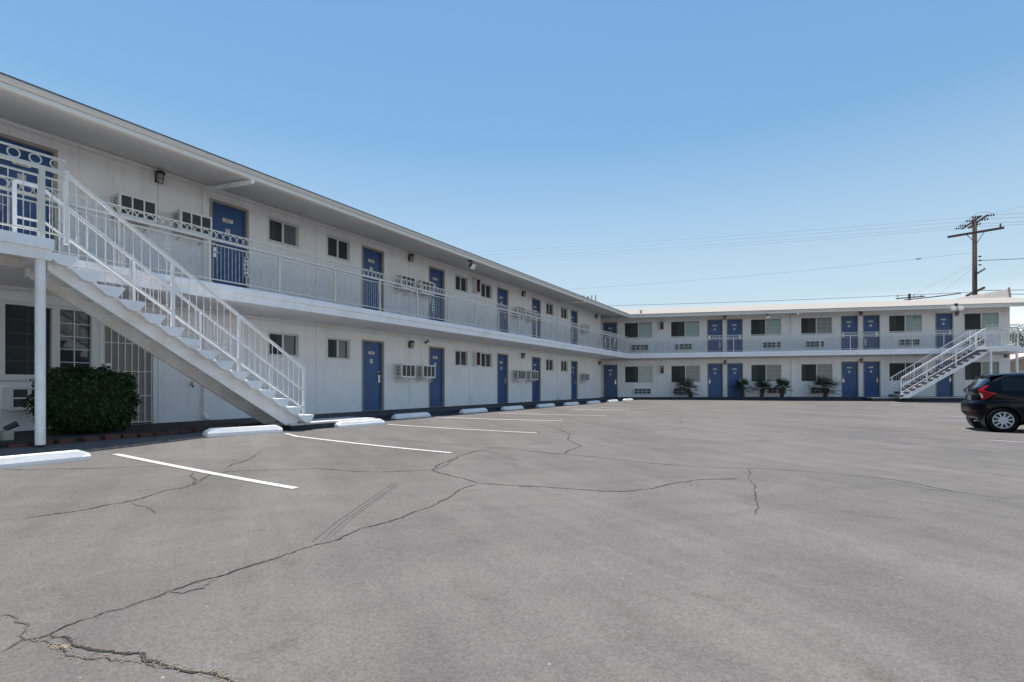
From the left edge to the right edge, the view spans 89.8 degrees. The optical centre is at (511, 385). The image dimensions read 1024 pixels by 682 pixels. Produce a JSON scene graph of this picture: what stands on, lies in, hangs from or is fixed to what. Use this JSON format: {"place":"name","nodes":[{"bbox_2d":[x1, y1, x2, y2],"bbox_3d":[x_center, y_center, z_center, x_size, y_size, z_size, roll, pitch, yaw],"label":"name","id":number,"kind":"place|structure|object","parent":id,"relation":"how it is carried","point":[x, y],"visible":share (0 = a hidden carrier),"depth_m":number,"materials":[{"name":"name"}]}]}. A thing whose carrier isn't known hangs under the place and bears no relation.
{"place":"outdoors","nodes":[
{"label":"outdoors","id":0,"kind":"place"},
{"bbox_2d":[0,421,240,446],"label":"planting soil","id":1,"kind":"structure","parent":0,"point":[24,437],"depth_m":8.15,"materials":[{"name":"soil"}]},
{"bbox_2d":[0,421,19,439],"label":"garden light","id":2,"kind":"object","parent":1,"relation":"on","point":[7,433],"visible":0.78,"depth_m":6.87,"materials":[{"name":"grey metal"}]},
{"bbox_2d":[20,363,141,434],"bbox_3d":[-6.531,0.234,7.927,1.170,1.148,1.359,0,0,31],"label":"clipped shrub","id":3,"kind":"object","parent":1,"relation":"on","point":[84,399],"visible":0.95,"depth_m":7.60,"materials":[{"name":"green plant"}]},
{"bbox_2d":[14,396,965,431],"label":"sidewalk","id":4,"kind":"structure","parent":0,"point":[379,414],"depth_m":18.23,"materials":[{"name":"concrete"}]},
{"bbox_2d":[671,378,700,396],"bbox_3d":[10.616,0.093,31.044,2.319,1.380,1.585,0,0,10],"label":"palm","id":5,"kind":"object","parent":4,"relation":"on","point":[688,385],"visible":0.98,"depth_m":31.11,"materials":[{"name":"green plant"}]},
{"bbox_2d":[732,378,753,396],"bbox_3d":[13.846,0.103,30.595,1.467,1.317,1.350,0,0,10],"label":"palm","id":6,"kind":"object","parent":4,"relation":"on","point":[743,383],"visible":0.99,"depth_m":30.63,"materials":[{"name":"green plant"}]},
{"bbox_2d":[749,377,775,396],"bbox_3d":[14.836,0.059,30.365,1.851,1.391,1.370,0,0,10],"label":"palm","id":7,"kind":"object","parent":4,"relation":"on","point":[762,384],"visible":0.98,"depth_m":30.38,"materials":[{"name":"green plant"}]},
{"bbox_2d":[770,378,792,396],"bbox_3d":[15.929,0.123,30.287,1.470,1.249,1.200,0,0,10],"label":"palm","id":8,"kind":"object","parent":4,"relation":"on","point":[780,382],"visible":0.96,"depth_m":30.25,"materials":[{"name":"green plant"}]},
{"bbox_2d":[806,375,846,396],"bbox_3d":[18.036,0.002,29.642,2.219,1.460,1.656,0,0,10],"label":"palm","id":9,"kind":"object","parent":4,"relation":"on","point":[824,381],"visible":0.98,"depth_m":29.79,"materials":[{"name":"green plant"}]},
{"bbox_2d":[0,400,1023,681],"bbox_3d":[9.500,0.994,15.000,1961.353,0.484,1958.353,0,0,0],"label":"parking lot","id":10,"kind":"structure","parent":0,"point":[876,562],"depth_m":3.50,"materials":[{"name":"asphalt"}]},
{"bbox_2d":[0,450,90,468],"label":"wheel stop","id":11,"kind":"object","parent":10,"relation":"on","point":[37,458],"visible":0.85,"depth_m":6.09,"materials":[{"name":"concrete"}]},
{"bbox_2d":[8,424,244,447],"bbox_3d":[-6.196,0.861,7.216,0.523,0.296,5.716,0,0,26],"label":"brick edging","id":12,"kind":"object","parent":10,"relation":"on","point":[86,439],"visible":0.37,"depth_m":7.48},
{"bbox_2d":[112,454,297,488],"bbox_3d":[-3.765,0.988,6.085,3.448,0.144,0.090,0,0,27],"label":"stall line","id":13,"kind":"object","parent":10,"relation":"on","point":[218,474],"visible":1,"depth_m":5.95,"materials":[{"name":"paint"}]},
{"bbox_2d":[0,469,474,681],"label":"crack gravel","id":14,"kind":"structure","parent":10,"relation":"on","point":[58,647],"depth_m":2.13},
{"bbox_2d":[202,425,282,437],"bbox_3d":[-4.590,0.781,8.835,0.172,0.145,1.340,0,-1,31],"label":"wheel stop","id":15,"kind":"object","parent":10,"relation":"on","point":[224,431],"visible":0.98,"depth_m":8.70,"materials":[{"name":"concrete"}]},
{"bbox_2d":[264,417,374,430],"bbox_3d":[-4.061,0.998,11.041,0.848,0.508,2.200,0,0,31],"label":"concrete pad","id":16,"kind":"object","parent":10,"relation":"on","point":[322,423],"visible":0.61,"depth_m":10.47,"materials":[{"name":"concrete"}]},
{"bbox_2d":[0,141,313,444],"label":"staircase","id":17,"kind":"structure","parent":16,"relation":"on","point":[40,262],"depth_m":7.73,"materials":[{"name":"metal"}]},
{"bbox_2d":[313,482,397,541],"bbox_3d":[-1.331,1.090,4.691,0.123,0.025,2.147,0,0,3],"label":"tyre mark","id":18,"kind":"object","parent":10,"relation":"on","point":[358,510],"visible":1,"depth_m":4.51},
{"bbox_2d":[334,419,384,427],"bbox_3d":[-3.346,0.842,11.339,0.172,0.145,1.340,0,0,30],"label":"wheel stop","id":19,"kind":"object","parent":10,"relation":"on","point":[354,423],"visible":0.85,"depth_m":11.21,"materials":[{"name":"concrete"}]},
{"bbox_2d":[285,433,451,452],"bbox_3d":[-2.530,0.962,8.680,3.417,0.180,0.090,0,0,22],"label":"stall line","id":20,"kind":"object","parent":10,"relation":"on","point":[365,444],"visible":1,"depth_m":8.65,"materials":[{"name":"paint"}]},
{"bbox_2d":[0,399,865,447],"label":"sealed strip","id":21,"kind":"object","parent":10,"relation":"on","point":[431,415],"visible":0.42,"depth_m":14.99,"materials":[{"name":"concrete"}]},
{"bbox_2d":[391,412,430,418],"bbox_3d":[-2.656,0.807,13.614,0.172,0.145,1.340,0,0,31],"label":"wheel stop","id":22,"kind":"object","parent":21,"relation":"on","point":[410,415],"visible":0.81,"depth_m":13.48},
{"bbox_2d":[459,408,487,413],"bbox_3d":[-1.199,0.802,16.144,0.172,0.145,1.340,0,0,30],"label":"wheel stop","id":23,"kind":"object","parent":21,"relation":"on","point":[473,410],"visible":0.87,"depth_m":16.01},
{"bbox_2d":[501,406,523,409],"bbox_3d":[0.020,0.807,18.212,0.172,0.145,1.340,0,0,31],"label":"wheel stop","id":24,"kind":"object","parent":21,"relation":"on","point":[511,407],"visible":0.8,"depth_m":18.04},
{"bbox_2d":[1,419,1020,681],"bbox_3d":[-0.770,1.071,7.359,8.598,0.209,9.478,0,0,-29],"label":"asphalt crack","id":25,"kind":"object","parent":10,"relation":"on","point":[69,641],"visible":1,"depth_m":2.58,"materials":[{"name":"asphalt"}]},
{"bbox_2d":[0,72,1023,430],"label":"motel building","id":26,"kind":"structure","parent":10,"relation":"on","point":[348,356],"depth_m":14.10,"materials":[{"name":"white paint"}]},
{"bbox_2d":[2,387,34,410],"bbox_3d":[-7.893,0.212,8.505,0.383,0.370,0.730,0,0,31],"label":"air conditioner","id":27,"kind":"object","parent":26,"relation":"attached to","point":[12,397],"visible":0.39,"depth_m":8.20,"materials":[{"name":"metal"}]},
{"bbox_2d":[0,133,57,252],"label":"door","id":28,"kind":"structure","parent":26,"relation":"in","point":[6,138],"depth_m":8.59,"materials":[{"name":"blue paint"}]},
{"bbox_2d":[0,299,97,380],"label":"window","id":29,"kind":"structure","parent":26,"relation":"in","point":[71,334],"depth_m":8.80,"materials":[{"name":"clear glass"}]},
{"bbox_2d":[100,322,155,422],"bbox_3d":[-7.322,-0.313,9.817,0.115,2.130,0.920,0,0,31],"label":"security door","id":30,"kind":"structure","parent":26,"relation":"in","point":[118,353],"depth_m":9.95,"materials":[{"name":"metal"}]},
{"bbox_2d":[110,192,156,232],"bbox_3d":[-7.166,-3.251,9.737,0.385,0.564,0.630,0,0,31],"label":"air conditioner","id":31,"kind":"object","parent":26,"relation":"attached to","point":[133,202],"visible":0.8,"depth_m":9.61,"materials":[{"name":"metal"}]},
{"bbox_2d":[155,170,165,184],"bbox_3d":[-6.979,-4.123,10.195,0.183,0.260,0.170,0,0,31],"label":"wall lamp","id":32,"kind":"object","parent":26,"relation":"attached to","point":[159,177],"visible":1,"depth_m":10.15,"materials":[{"name":"grey metal"}]},
{"bbox_2d":[171,209,211,244],"bbox_3d":[-6.633,-3.251,10.642,0.385,0.564,0.630,0,0,31],"label":"air conditioner","id":33,"kind":"object","parent":26,"relation":"attached to","point":[190,217],"visible":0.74,"depth_m":10.49,"materials":[{"name":"metal"}]},
{"bbox_2d":[210,198,248,287],"bbox_3d":[-6.365,-3.011,11.528,0.137,2.095,0.890,0,0,31],"label":"door","id":34,"kind":"structure","parent":26,"relation":"in","point":[228,218],"depth_m":11.57,"materials":[{"name":"blue paint"}]},
{"bbox_2d":[268,216,299,248],"bbox_3d":[-5.654,-3.760,12.688,0.114,0.595,0.870,0,0,31],"label":"window","id":35,"kind":"structure","parent":26,"relation":"in","point":[280,231],"depth_m":12.70,"materials":[{"name":"black glass"}]},
{"bbox_2d":[268,331,299,357],"bbox_3d":[-5.654,-1.003,12.688,0.114,0.600,0.870,0,0,31],"label":"window","id":36,"kind":"structure","parent":26,"relation":"in","point":[289,342],"depth_m":12.76,"materials":[{"name":"black glass"}]},
{"bbox_2d":[0,174,629,352],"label":"balcony railing","id":37,"kind":"object","parent":26,"relation":"on","point":[279,259],"visible":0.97,"depth_m":11.02,"materials":[{"name":"metal"}]},
{"bbox_2d":[327,234,350,261],"bbox_3d":[-4.796,-3.760,14.144,0.114,0.595,0.810,0,0,31],"label":"window","id":38,"kind":"structure","parent":26,"relation":"in","point":[337,248],"depth_m":14.17,"materials":[{"name":"black glass"}]},
{"bbox_2d":[327,337,350,359],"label":"window","id":39,"kind":"structure","parent":26,"relation":"in","point":[337,348],"depth_m":14.18,"materials":[{"name":"black glass"}]},
{"bbox_2d":[362,245,383,311],"bbox_3d":[-4.166,-3.011,15.258,0.137,2.095,0.890,0,0,31],"label":"door","id":40,"kind":"structure","parent":26,"relation":"in","point":[372,259],"depth_m":15.28,"materials":[{"name":"blue paint"}]},
{"bbox_2d":[362,339,383,410],"bbox_3d":[-4.166,-0.285,15.258,0.137,2.095,0.890,0,0,31],"label":"door","id":41,"kind":"structure","parent":26,"relation":"in","point":[372,350],"depth_m":15.31,"materials":[{"name":"blue paint"}]},
{"bbox_2d":[393,364,415,381],"bbox_3d":[-3.389,-0.381,16.147,0.385,0.564,0.630,0,0,31],"label":"air conditioner","id":42,"kind":"object","parent":26,"relation":"attached to","point":[404,370],"visible":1,"depth_m":15.96,"materials":[{"name":"metal"}]},
{"bbox_2d":[393,274,415,295],"bbox_3d":[-3.389,-3.131,16.147,0.385,0.564,0.630,0,0,31],"label":"air conditioner","id":43,"kind":"object","parent":26,"relation":"attached to","point":[406,277],"visible":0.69,"depth_m":15.96,"materials":[{"name":"metal"}]},
{"bbox_2d":[414,280,433,299],"bbox_3d":[-2.916,-3.131,16.948,0.385,0.564,0.630,0,0,31],"label":"air conditioner","id":44,"kind":"object","parent":26,"relation":"attached to","point":[426,282],"visible":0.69,"depth_m":16.78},
{"bbox_2d":[416,365,435,381],"bbox_3d":[-2.881,-0.381,17.008,0.385,0.564,0.630,0,0,31],"label":"air conditioner","id":45,"kind":"object","parent":26,"relation":"attached to","point":[425,371],"visible":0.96,"depth_m":16.80,"materials":[{"name":"metal"}]},
{"bbox_2d":[429,266,444,321],"bbox_3d":[-2.653,-3.011,17.826,0.137,2.095,0.870,0,0,31],"label":"door","id":46,"kind":"structure","parent":26,"relation":"in","point":[437,276],"depth_m":17.95,"materials":[{"name":"blue paint"}]},
{"bbox_2d":[429,346,444,406],"bbox_3d":[-2.653,-0.285,17.826,0.137,2.095,0.870,0,0,31],"label":"door","id":47,"kind":"structure","parent":26,"relation":"in","point":[436,354],"depth_m":17.95,"materials":[{"name":"blue paint"}]},
{"bbox_2d":[455,274,467,292],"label":"window","id":48,"kind":"structure","parent":26,"relation":"in","point":[461,282],"depth_m":19.12,"materials":[{"name":"black glass"}]},
{"bbox_2d":[455,349,467,366],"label":"window","id":49,"kind":"structure","parent":26,"relation":"in","point":[461,356],"depth_m":19.15,"materials":[{"name":"black glass"}]},
{"bbox_2d":[472,278,480,293],"bbox_3d":[-1.339,-3.808,19.686,0.263,0.540,0.280,0,0,31],"label":"extinguisher cabinet","id":50,"kind":"object","parent":26,"relation":"attached to","point":[476,285],"visible":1,"depth_m":19.60,"materials":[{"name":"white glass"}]},
{"bbox_2d":[472,351,480,365],"bbox_3d":[-1.339,-1.018,19.686,0.263,0.540,0.280,0,0,31],"label":"extinguisher cabinet","id":51,"kind":"object","parent":26,"relation":"attached to","point":[476,358],"visible":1,"depth_m":19.60,"materials":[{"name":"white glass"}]},
{"bbox_2d":[481,282,491,299],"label":"window","id":52,"kind":"structure","parent":26,"relation":"in","point":[486,289],"depth_m":20.59,"materials":[{"name":"black glass"}]},
{"bbox_2d":[481,352,491,367],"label":"window","id":53,"kind":"structure","parent":26,"relation":"in","point":[486,358],"depth_m":20.58,"materials":[{"name":"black glass"}]},
{"bbox_2d":[497,287,507,332],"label":"door","id":54,"kind":"structure","parent":26,"relation":"in","point":[502,294],"depth_m":21.75,"materials":[{"name":"blue paint"}]},
{"bbox_2d":[497,353,507,403],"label":"door","id":55,"kind":"structure","parent":26,"relation":"in","point":[502,359],"depth_m":21.68,"materials":[{"name":"blue paint"}]},
{"bbox_2d":[511,370,525,382],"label":"air conditioner","id":56,"kind":"object","parent":26,"relation":"attached to","point":[516,375],"visible":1,"depth_m":22.15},
{"bbox_2d":[511,306,525,319],"bbox_3d":[0.272,-3.101,22.358,0.385,0.564,0.630,0,0,31],"label":"air conditioner","id":57,"kind":"object","parent":26,"relation":"attached to","point":[518,307],"visible":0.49,"depth_m":22.16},
{"bbox_2d":[525,310,537,323],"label":"air conditioner","id":58,"kind":"object","parent":26,"relation":"attached to","point":[527,318],"visible":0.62,"depth_m":23.17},
{"bbox_2d":[526,371,537,382],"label":"air conditioner","id":59,"kind":"object","parent":26,"relation":"attached to","point":[531,375],"visible":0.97,"depth_m":23.14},
{"bbox_2d":[532,298,540,337],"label":"door","id":60,"kind":"structure","parent":26,"relation":"in","point":[536,304],"depth_m":24.33,"materials":[{"name":"blue paint"}]},
{"bbox_2d":[532,357,540,401],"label":"door","id":61,"kind":"structure","parent":26,"relation":"in","point":[536,361],"depth_m":24.33,"materials":[{"name":"blue paint"}]},
{"bbox_2d":[546,302,553,315],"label":"window","id":62,"kind":"structure","parent":26,"relation":"in","point":[549,307],"depth_m":25.50,"materials":[{"name":"black glass"}]},
{"bbox_2d":[546,359,553,370],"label":"window","id":63,"kind":"structure","parent":26,"relation":"in","point":[549,362],"depth_m":25.50,"materials":[{"name":"black glass"}]},
{"bbox_2d":[561,307,567,319],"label":"window","id":64,"kind":"structure","parent":26,"relation":"in","point":[564,311],"depth_m":27.03,"materials":[{"name":"black glass"}]},
{"bbox_2d":[561,360,567,371],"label":"window","id":65,"kind":"structure","parent":26,"relation":"in","point":[564,364],"depth_m":27.00,"materials":[{"name":"clear glass"}]},
{"bbox_2d":[571,310,577,344],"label":"door","id":66,"kind":"structure","parent":26,"relation":"in","point":[574,314],"depth_m":28.18,"materials":[{"name":"blue paint"}]},
{"bbox_2d":[571,361,577,398],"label":"door","id":67,"kind":"structure","parent":26,"relation":"in","point":[574,364],"depth_m":28.18,"materials":[{"name":"blue paint"}]},
{"bbox_2d":[579,373,588,382],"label":"air conditioner","id":68,"kind":"object","parent":26,"relation":"attached to","point":[583,377],"visible":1,"depth_m":28.49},
{"bbox_2d":[603,322,617,351],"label":"door","id":69,"kind":"structure","parent":26,"relation":"in","point":[611,327],"depth_m":32.85,"materials":[{"name":"blue paint"}]},
{"bbox_2d":[603,364,617,396],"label":"door","id":70,"kind":"structure","parent":26,"relation":"in","point":[610,372],"depth_m":32.85,"materials":[{"name":"blue paint"}]},
{"bbox_2d":[624,322,651,338],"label":"window","id":71,"kind":"structure","parent":26,"relation":"in","point":[644,329],"depth_m":32.51,"materials":[{"name":"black glass"}]},
{"bbox_2d":[625,366,652,382],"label":"window","id":72,"kind":"structure","parent":26,"relation":"in","point":[633,374],"depth_m":32.51,"materials":[{"name":"black glass"}]},
{"bbox_2d":[631,344,648,350],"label":"air conditioner","id":73,"kind":"object","parent":26,"relation":"attached to","point":[642,346],"visible":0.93,"depth_m":32.35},
{"bbox_2d":[634,388,650,393],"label":"air conditioner","id":74,"kind":"object","parent":26,"relation":"attached to","point":[642,390],"visible":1,"depth_m":32.32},
{"bbox_2d":[675,343,692,349],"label":"air conditioner","id":75,"kind":"object","parent":26,"relation":"attached to","point":[687,346],"visible":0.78,"depth_m":31.87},
{"bbox_2d":[671,321,699,337],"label":"window","id":76,"kind":"structure","parent":26,"relation":"in","point":[679,328],"depth_m":32.00,"materials":[{"name":"black glass"}]},
{"bbox_2d":[671,365,699,381],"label":"window","id":77,"kind":"structure","parent":26,"relation":"in","point":[680,372],"depth_m":32.00,"materials":[{"name":"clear glass"}]},
{"bbox_2d":[707,319,722,351],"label":"door","id":78,"kind":"structure","parent":26,"relation":"in","point":[714,326],"depth_m":31.70,"materials":[{"name":"blue paint"}]},
{"bbox_2d":[707,363,722,396],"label":"door","id":79,"kind":"structure","parent":26,"relation":"in","point":[714,370],"depth_m":31.70,"materials":[{"name":"blue paint"}]},
{"bbox_2d":[727,319,742,351],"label":"door","id":80,"kind":"structure","parent":26,"relation":"in","point":[734,326],"depth_m":31.49,"materials":[{"name":"blue paint"}]},
{"bbox_2d":[727,363,742,396],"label":"door","id":81,"kind":"structure","parent":26,"relation":"in","point":[734,370],"depth_m":31.49,"materials":[{"name":"blue paint"}]},
{"bbox_2d":[751,319,780,335],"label":"window","id":82,"kind":"structure","parent":26,"relation":"in","point":[758,326],"depth_m":31.15,"materials":[{"name":"black glass"}]},
{"bbox_2d":[751,364,780,381],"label":"window","id":83,"kind":"structure","parent":26,"relation":"in","point":[772,372],"depth_m":31.15,"materials":[{"name":"grey glass"}]},
{"bbox_2d":[762,342,780,347],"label":"air conditioner","id":84,"kind":"object","parent":26,"relation":"attached to","point":[764,344],"visible":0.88,"depth_m":30.96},
{"bbox_2d":[805,341,823,346],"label":"air conditioner","id":85,"kind":"object","parent":26,"relation":"attached to","point":[813,343],"visible":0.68,"depth_m":30.52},
{"bbox_2d":[801,317,831,334],"bbox_3d":[18.139,-3.527,30.654,1.707,1.030,0.058,0,0,10],"label":"window","id":86,"kind":"structure","parent":26,"relation":"in","point":[820,325],"depth_m":30.65,"materials":[{"name":"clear glass"}]},
{"bbox_2d":[801,364,831,380],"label":"window","id":87,"kind":"structure","parent":26,"relation":"in","point":[809,372],"depth_m":30.66,"materials":[{"name":"grey glass"}]},
{"bbox_2d":[629,328,1023,352],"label":"balcony railing","id":88,"kind":"object","parent":26,"relation":"on","point":[850,335],"visible":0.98,"depth_m":29.07,"materials":[{"name":"metal"}]},
{"bbox_2d":[841,315,857,349],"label":"door","id":89,"kind":"structure","parent":26,"relation":"in","point":[848,323],"depth_m":30.34,"materials":[{"name":"blue paint"}]},
{"bbox_2d":[841,361,858,396],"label":"door","id":90,"kind":"structure","parent":26,"relation":"in","point":[849,369],"depth_m":30.33,"materials":[{"name":"blue paint"}]},
{"bbox_2d":[863,315,879,349],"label":"door","id":91,"kind":"structure","parent":26,"relation":"in","point":[871,323],"depth_m":30.12,"materials":[{"name":"blue paint"}]},
{"bbox_2d":[863,361,880,396],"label":"door","id":92,"kind":"structure","parent":26,"relation":"in","point":[871,369],"depth_m":30.11,"materials":[{"name":"blue paint"}]},
{"bbox_2d":[889,315,921,332],"bbox_3d":[22.781,-3.559,29.798,1.707,1.030,0.058,0,0,10],"label":"window","id":93,"kind":"structure","parent":26,"relation":"in","point":[903,323],"depth_m":29.78,"materials":[{"name":"grey glass"}]},
{"bbox_2d":[889,363,921,380],"bbox_3d":[22.799,-0.789,29.795,1.707,1.050,0.058,0,0,10],"label":"window","id":94,"kind":"structure","parent":26,"relation":"in","point":[894,368],"depth_m":29.81,"materials":[{"name":"grey glass"}]},
{"bbox_2d":[899,339,918,345],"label":"air conditioner","id":95,"kind":"object","parent":26,"relation":"attached to","point":[908,342],"visible":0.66,"depth_m":29.64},
{"bbox_2d":[935,313,953,347],"bbox_3d":[24.720,-3.095,29.436,0.924,2.101,0.137,0,0,10],"label":"door","id":96,"kind":"structure","parent":26,"relation":"in","point":[943,321],"depth_m":29.45,"materials":[{"name":"blue paint"}]},
{"bbox_2d":[935,360,953,395],"bbox_3d":[24.738,-0.400,29.433,0.924,2.101,0.137,0,0,10],"label":"door","id":97,"kind":"structure","parent":26,"relation":"in","point":[944,387],"depth_m":29.44,"materials":[{"name":"blue paint"}]},
{"bbox_2d":[964,313,997,330],"bbox_3d":[26.552,-3.584,29.103,1.697,1.030,0.058,0,0,10],"label":"window","id":98,"kind":"structure","parent":26,"relation":"in","point":[972,320],"depth_m":29.10,"materials":[{"name":"grey glass"}]},
{"bbox_2d":[965,362,998,379],"bbox_3d":[26.570,-0.814,29.099,1.697,1.050,0.058,0,0,10],"label":"window","id":99,"kind":"structure","parent":26,"relation":"in","point":[974,369],"depth_m":29.12,"materials":[{"name":"grey glass"}]},
{"bbox_2d":[866,397,965,401],"bbox_3d":[23.786,0.888,27.540,8.400,0.564,0.645,0,0,10],"label":"concrete pad","id":100,"kind":"object","parent":10,"relation":"on","point":[952,399],"visible":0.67,"depth_m":27.58,"materials":[{"name":"concrete"}]},
{"bbox_2d":[888,324,1020,397],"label":"staircase","id":101,"kind":"structure","parent":100,"relation":"on","point":[937,375],"depth_m":27.05,"materials":[{"name":"metal"}]},
{"bbox_2d":[961,367,1023,432],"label":"parked car","id":102,"kind":"object","parent":10,"relation":"on","point":[992,402],"visible":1,"depth_m":13.07,"materials":[{"name":"black paint"}]},
{"bbox_2d":[1010,353,1023,372],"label":"neighbour house","id":103,"kind":"structure","parent":10,"relation":"on","point":[1020,362],"depth_m":46.00,"materials":[{"name":"grey"}]},
{"bbox_2d":[1010,324,1023,345],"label":"leafy tree","id":104,"kind":"object","parent":10,"relation":"on","point":[1020,341],"visible":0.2,"depth_m":63.17,"materials":[{"name":"green plant"}]},
{"bbox_2d":[0,0,1023,343],"label":"sky","id":105,"kind":"structure","parent":0,"point":[476,127],"materials":[{"name":"blue"}]},
{"bbox_2d":[947,212,1003,295],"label":"utility pole","id":106,"kind":"object","parent":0,"point":[974,222],"visible":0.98,"depth_m":45.84,"materials":[{"name":"brown wood"}]},
{"bbox_2d":[493,229,948,260],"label":"overhead wire","id":107,"kind":"object","parent":106,"relation":"attached to","point":[724,246],"visible":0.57,"depth_m":52.84,"materials":[{"name":"black"}]},
{"bbox_2d":[485,217,969,251],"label":"overhead wire","id":108,"kind":"object","parent":106,"relation":"attached to","point":[725,236],"visible":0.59,"depth_m":49.04,"materials":[{"name":"black"}]},
{"bbox_2d":[491,221,963,254],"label":"overhead wire","id":109,"kind":"object","parent":106,"relation":"attached to","point":[731,239],"visible":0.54,"depth_m":50.22,"materials":[{"name":"black"}]},
{"bbox_2d":[499,226,955,257],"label":"overhead wire","id":110,"kind":"object","parent":106,"relation":"attached to","point":[730,243],"visible":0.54,"depth_m":51.62,"materials":[{"name":"black"}]},
{"bbox_2d":[579,253,964,288],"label":"overhead wire","id":111,"kind":"object","parent":106,"relation":"attached to","point":[782,272],"visible":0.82,"depth_m":49.57,"materials":[{"name":"black"}]},
{"bbox_2d":[610,292,966,305],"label":"overhead wire","id":112,"kind":"object","parent":106,"relation":"attached to","point":[783,300],"visible":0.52,"depth_m":49.69,"materials":[{"name":"grey"}]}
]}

